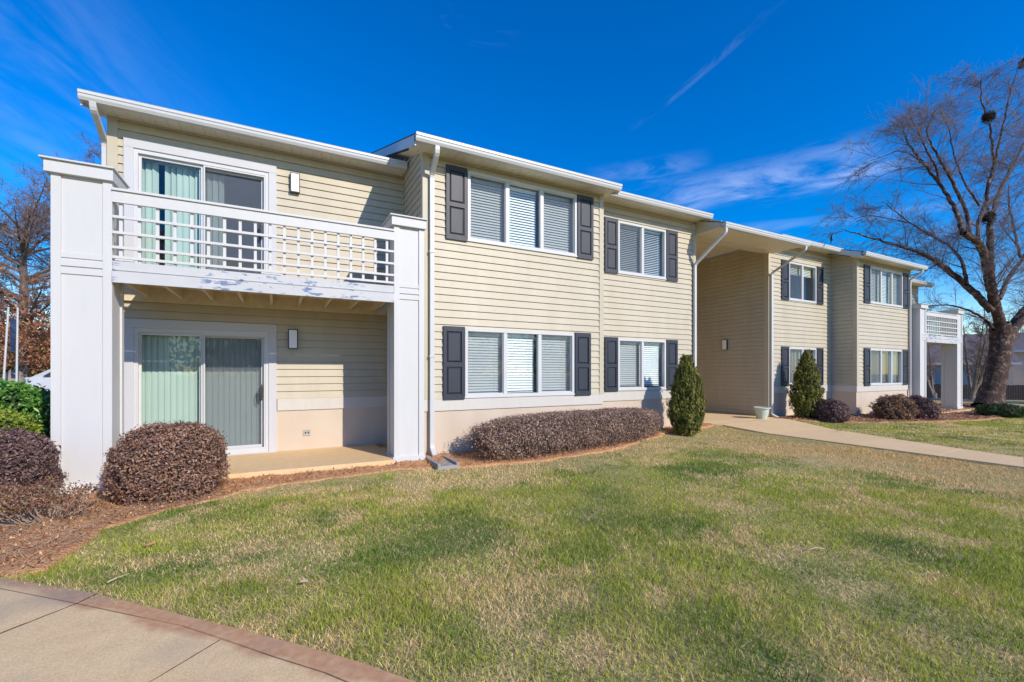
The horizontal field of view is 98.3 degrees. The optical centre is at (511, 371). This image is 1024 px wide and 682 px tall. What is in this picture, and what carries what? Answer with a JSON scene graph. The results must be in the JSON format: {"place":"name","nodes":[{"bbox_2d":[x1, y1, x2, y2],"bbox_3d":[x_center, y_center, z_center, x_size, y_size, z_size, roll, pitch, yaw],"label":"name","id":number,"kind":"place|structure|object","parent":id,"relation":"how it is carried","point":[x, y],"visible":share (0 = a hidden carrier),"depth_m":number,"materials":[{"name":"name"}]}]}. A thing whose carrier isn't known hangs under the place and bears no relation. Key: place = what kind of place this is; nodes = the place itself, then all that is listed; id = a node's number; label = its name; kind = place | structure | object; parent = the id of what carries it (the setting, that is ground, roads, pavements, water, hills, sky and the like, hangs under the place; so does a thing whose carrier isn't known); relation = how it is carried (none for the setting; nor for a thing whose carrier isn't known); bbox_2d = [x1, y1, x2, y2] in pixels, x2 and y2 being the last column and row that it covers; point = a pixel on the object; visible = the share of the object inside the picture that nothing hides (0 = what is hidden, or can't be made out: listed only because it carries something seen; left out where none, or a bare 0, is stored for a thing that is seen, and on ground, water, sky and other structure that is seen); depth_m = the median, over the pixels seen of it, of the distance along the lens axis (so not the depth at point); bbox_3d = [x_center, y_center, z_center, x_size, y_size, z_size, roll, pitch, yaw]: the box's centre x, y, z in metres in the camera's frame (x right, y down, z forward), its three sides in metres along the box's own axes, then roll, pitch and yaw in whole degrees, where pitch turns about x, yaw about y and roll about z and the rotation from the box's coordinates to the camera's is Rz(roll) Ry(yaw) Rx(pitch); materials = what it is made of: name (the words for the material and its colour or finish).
{"place":"outdoors","nodes":[
{"label":"outdoors","id":0,"kind":"place"},
{"bbox_2d":[0,577,414,681],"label":"pavement","id":1,"kind":"structure","parent":0,"point":[78,643],"depth_m":2.32,"materials":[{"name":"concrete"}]},
{"bbox_2d":[0,576,346,681],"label":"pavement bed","id":2,"kind":"object","parent":1,"relation":"attached to","point":[194,655],"depth_m":2.30,"materials":[{"name":"grey concrete"}]},
{"bbox_2d":[222,443,393,478],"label":"patio","id":3,"kind":"structure","parent":0,"point":[277,462],"depth_m":6.69,"materials":[{"name":"beige concrete"}]},
{"bbox_2d":[0,423,713,577],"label":"mulch bed","id":4,"kind":"object","parent":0,"point":[57,556],"visible":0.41,"depth_m":4.65,"materials":[{"name":"brown wood"}]},
{"bbox_2d":[0,425,68,508],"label":"loropetalum bush","id":5,"kind":"object","parent":4,"relation":"on","point":[28,458],"visible":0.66,"depth_m":4.67,"materials":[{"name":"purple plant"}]},
{"bbox_2d":[0,475,110,525],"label":"azalea shrub","id":6,"kind":"object","parent":4,"relation":"on","point":[57,499],"visible":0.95,"depth_m":4.19,"materials":[{"name":"brown plant"}]},
{"bbox_2d":[0,487,254,558],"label":"mulch","id":7,"kind":"object","parent":4,"relation":"on","point":[76,524],"visible":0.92,"depth_m":4.03,"materials":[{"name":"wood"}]},
{"bbox_2d":[99,420,230,506],"bbox_3d":[-3.957,1.022,5.129,1.201,0.940,1.013,0,0,-28],"label":"loropetalum bush","id":8,"kind":"object","parent":4,"relation":"on","point":[158,461],"visible":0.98,"depth_m":4.83,"materials":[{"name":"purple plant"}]},
{"bbox_2d":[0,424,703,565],"bbox_3d":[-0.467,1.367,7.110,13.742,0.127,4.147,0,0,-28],"label":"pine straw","id":9,"kind":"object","parent":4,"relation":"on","point":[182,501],"visible":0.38,"depth_m":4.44,"materials":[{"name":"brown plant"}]},
{"bbox_2d":[425,455,458,469],"bbox_3d":[-1.111,1.421,6.938,0.340,0.095,0.700,0,0,-28],"label":"splash block","id":10,"kind":"object","parent":4,"relation":"on","point":[440,466],"depth_m":6.72,"materials":[{"name":"grey concrete"}]},
{"bbox_2d":[462,406,665,461],"bbox_3d":[1.300,1.092,8.443,5.003,0.768,1.042,0,0,-39],"label":"clipped hedge","id":11,"kind":"object","parent":4,"relation":"on","point":[548,433],"visible":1,"depth_m":7.67,"materials":[{"name":"brown plant"}]},
{"bbox_2d":[665,354,706,435],"bbox_3d":[3.885,0.533,9.939,0.921,1.890,0.830,0,0,-28],"label":"arborvitae","id":12,"kind":"object","parent":4,"relation":"on","point":[687,404],"visible":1,"depth_m":9.76,"materials":[{"name":"green plant"}]},
{"bbox_2d":[0,0,1023,340],"label":"sky","id":13,"kind":"structure","parent":0,"point":[740,112],"materials":[{"name":"blue"}]},
{"bbox_2d":[0,398,1023,681],"bbox_3d":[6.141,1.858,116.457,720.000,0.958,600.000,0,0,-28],"label":"lawn","id":14,"kind":"structure","parent":0,"point":[617,626],"depth_m":3.27,"materials":[{"name":"green plant"}]},
{"bbox_2d":[0,407,47,439],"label":"clipped green hedge","id":15,"kind":"object","parent":14,"relation":"on","point":[8,420],"visible":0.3,"depth_m":6.69,"materials":[{"name":"green plant"}]},
{"bbox_2d":[0,378,50,445],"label":"laurel hedge","id":16,"kind":"object","parent":14,"relation":"on","point":[19,398],"visible":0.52,"depth_m":7.64,"materials":[{"name":"green plant"}]},
{"bbox_2d":[0,314,50,377],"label":"trees","id":17,"kind":"object","parent":14,"relation":"on","point":[33,373],"visible":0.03,"depth_m":40.52,"materials":[{"name":"brown plant"}]},
{"bbox_2d":[0,155,56,377],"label":"oak tree","id":18,"kind":"object","parent":14,"relation":"on","point":[24,303],"visible":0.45,"depth_m":20.60,"materials":[{"name":"brown plant"}]},
{"bbox_2d":[4,132,100,272],"bbox_3d":[-23.677,-5.822,24.384,8.204,14.562,9.321,0,0,-28],"label":"bare tree","id":19,"kind":"object","parent":14,"relation":"on","point":[89,155],"visible":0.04,"depth_m":23.43,"materials":[{"name":"brown plant"}]},
{"bbox_2d":[38,88,964,493],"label":"apartment building","id":20,"kind":"structure","parent":14,"relation":"on","point":[258,290],"depth_m":7.70,"materials":[{"name":"plastic"}]},
{"bbox_2d":[123,136,276,274],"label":"sliding door","id":21,"kind":"structure","parent":20,"relation":"in","point":[151,167],"depth_m":7.06,"materials":[{"name":"white glass"}]},
{"bbox_2d":[124,318,276,454],"bbox_3d":[-4.870,0.281,7.051,1.983,2.129,0.308,0,0,-28],"label":"sliding door","id":22,"kind":"structure","parent":20,"relation":"in","point":[222,376],"depth_m":7.10,"materials":[{"name":"white glass"}]},
{"bbox_2d":[465,328,574,397],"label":"window","id":23,"kind":"structure","parent":20,"relation":"in","point":[498,363],"depth_m":8.33,"materials":[{"name":"white glass"}]},
{"bbox_2d":[468,170,577,256],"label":"window","id":24,"kind":"structure","parent":20,"relation":"in","point":[501,211],"depth_m":8.38,"materials":[{"name":"white glass"}]},
{"bbox_2d":[618,220,666,279],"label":"window","id":25,"kind":"structure","parent":20,"relation":"in","point":[641,249],"depth_m":10.68,"materials":[{"name":"white glass"}]},
{"bbox_2d":[618,338,666,390],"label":"window","id":26,"kind":"structure","parent":20,"relation":"in","point":[641,362],"depth_m":10.56,"materials":[{"name":"white glass"}]},
{"bbox_2d":[789,347,815,383],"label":"window","id":27,"kind":"structure","parent":20,"relation":"in","point":[794,353],"depth_m":14.45,"materials":[{"name":"white glass"}]},
{"bbox_2d":[789,262,816,303],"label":"window","id":28,"kind":"structure","parent":20,"relation":"in","point":[802,277],"depth_m":14.51,"materials":[{"name":"white glass"}]},
{"bbox_2d":[871,349,901,384],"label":"window","id":29,"kind":"structure","parent":20,"relation":"in","point":[886,365],"depth_m":15.57,"materials":[{"name":"white glass"}]},
{"bbox_2d":[871,266,902,307],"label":"window","id":30,"kind":"structure","parent":20,"relation":"in","point":[886,285],"depth_m":15.44,"materials":[{"name":"white glass"}]},
{"bbox_2d":[926,329,940,397],"bbox_3d":[29.445,-0.538,32.038,3.203,5.411,2.432,0,0,-40],"label":"crape myrtle","id":31,"kind":"object","parent":14,"relation":"on","point":[930,386],"visible":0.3,"depth_m":31.48,"materials":[{"name":"brown plant"}]},
{"bbox_2d":[926,337,1022,397],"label":"house","id":32,"kind":"structure","parent":14,"relation":"on","point":[1015,360],"depth_m":38.60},
{"bbox_2d":[926,384,1023,399],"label":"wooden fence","id":33,"kind":"object","parent":14,"relation":"on","point":[1019,392],"visible":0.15,"depth_m":34.82,"materials":[{"name":"grey wood"}]},
{"bbox_2d":[931,398,1023,403],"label":"kerb","id":34,"kind":"structure","parent":14,"relation":"on","point":[1010,402],"depth_m":27.19,"materials":[{"name":"concrete"}]},
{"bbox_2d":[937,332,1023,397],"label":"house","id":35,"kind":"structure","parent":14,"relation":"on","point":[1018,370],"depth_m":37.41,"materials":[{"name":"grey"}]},
{"bbox_2d":[962,308,1023,399],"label":"crape myrtle","id":36,"kind":"object","parent":14,"relation":"on","point":[979,368],"visible":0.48,"depth_m":26.94,"materials":[{"name":"brown plant"}]},
{"bbox_2d":[702,411,773,422],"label":"breezeway floor","id":37,"kind":"structure","parent":0,"point":[710,416],"depth_m":13.04,"materials":[{"name":"concrete"}]},
{"bbox_2d":[753,407,770,418],"bbox_3d":[7.190,1.195,12.757,0.450,0.330,0.450,0,0,-28],"label":"flower pot","id":38,"kind":"object","parent":37,"relation":"on","point":[761,412],"visible":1,"depth_m":12.63,"materials":[{"name":"white plastic"}]},
{"bbox_2d":[710,417,1023,468],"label":"path","id":39,"kind":"structure","parent":0,"point":[786,427],"depth_m":9.20,"materials":[{"name":"concrete"}]},
{"bbox_2d":[771,401,1007,422],"bbox_3d":[14.908,1.459,16.148,15.563,0.254,4.443,0,0,-28],"label":"mulch bed","id":40,"kind":"object","parent":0,"point":[859,421],"visible":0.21,"depth_m":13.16,"materials":[{"name":"brown wood"}]},
{"bbox_2d":[786,348,825,417],"bbox_3d":[8.605,0.374,13.012,1.005,2.125,0.936,0,0,-28],"label":"arborvitae","id":41,"kind":"object","parent":40,"relation":"on","point":[807,396],"visible":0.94,"depth_m":12.84,"materials":[{"name":"green plant"}]},
{"bbox_2d":[812,398,850,422],"bbox_3d":[9.136,1.116,12.699,0.954,0.705,0.932,0,0,-28],"label":"loropetalum bush","id":42,"kind":"object","parent":40,"relation":"on","point":[831,410],"visible":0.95,"depth_m":12.43,"materials":[{"name":"purple plant"}]},
{"bbox_2d":[866,393,919,419],"bbox_3d":[11.654,1.082,13.541,1.292,0.882,1.081,0,0,4],"label":"loropetalum bush","id":43,"kind":"object","parent":40,"relation":"on","point":[886,406],"visible":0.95,"depth_m":13.24,"materials":[{"name":"brown plant"}]},
{"bbox_2d":[803,49,1023,405],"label":"river birch","id":44,"kind":"object","parent":40,"relation":"on","point":[1003,333],"visible":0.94,"depth_m":17.83,"materials":[{"name":"brown plant"}]},
{"bbox_2d":[981,110,996,124],"bbox_3d":[18.001,-9.595,16.735,0.430,0.547,0.431,0,0,-28],"label":"bird nest","id":45,"kind":"object","parent":44,"relation":"attached to","point":[985,117],"visible":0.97,"depth_m":16.67,"materials":[{"name":"brown plant"}]},
{"bbox_2d":[981,211,996,224],"bbox_3d":[19.560,-6.297,18.184,0.506,0.645,0.509,0,0,-28],"label":"bird nest","id":46,"kind":"object","parent":44,"relation":"attached to","point":[992,216],"visible":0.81,"depth_m":18.08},
{"bbox_2d":[1017,58,1023,69],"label":"bird nest","id":47,"kind":"object","parent":44,"relation":"attached to","point":[1022,59],"visible":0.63,"depth_m":18.73,"materials":[{"name":"brown plant"}]},
{"bbox_2d":[906,394,940,419],"bbox_3d":[12.706,1.127,13.861,1.141,0.823,1.054,0,0,-28],"label":"loropetalum bush","id":48,"kind":"object","parent":40,"relation":"on","point":[929,408],"visible":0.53,"depth_m":13.48,"materials":[{"name":"purple plant"}]},
{"bbox_2d":[971,403,1023,417],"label":"evergreen shrub","id":49,"kind":"object","parent":40,"relation":"on","point":[1006,410],"visible":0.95,"depth_m":14.86,"materials":[{"name":"green plant"}]},
{"bbox_2d":[795,416,1023,456],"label":"grass","id":50,"kind":"structure","parent":0,"point":[987,423],"depth_m":10.71,"materials":[{"name":"green plant"}]},
{"bbox_2d":[939,408,971,412],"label":"patio","id":51,"kind":"structure","parent":0,"point":[966,409],"depth_m":16.70,"materials":[{"name":"beige concrete"}]},
{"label":"car park","id":52,"kind":"structure","parent":0,"visible":0},
{"bbox_2d":[3,307,15,379],"bbox_3d":[-19.265,-0.504,16.955,0.435,3.902,0.108,0,0,-28],"label":"white pole","id":53,"kind":"object","parent":52,"relation":"on","point":[12,332],"visible":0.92,"depth_m":16.97,"materials":[{"name":"metal"}]},
{"bbox_2d":[5,369,24,388],"bbox_3d":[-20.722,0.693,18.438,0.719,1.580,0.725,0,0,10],"label":"car","id":54,"kind":"object","parent":52,"relation":"on","point":[10,374],"visible":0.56,"depth_m":18.28,"materials":[{"name":"white metal"}]},
{"bbox_2d":[15,308,18,387],"bbox_3d":[-19.055,-0.505,17.062,0.111,3.900,0.089,0,0,-5],"label":"white pole","id":55,"kind":"object","parent":52,"relation":"on","point":[17,329],"visible":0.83,"depth_m":17.05,"materials":[{"name":"metal"}]},
{"bbox_2d":[25,369,50,393],"bbox_3d":[-20.418,0.532,20.864,4.620,1.615,1.980,0,0,-28],"label":"white car","id":56,"kind":"object","parent":52,"relation":"on","point":[43,378],"visible":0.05,"depth_m":19.70,"materials":[{"name":"paint"}]}
]}

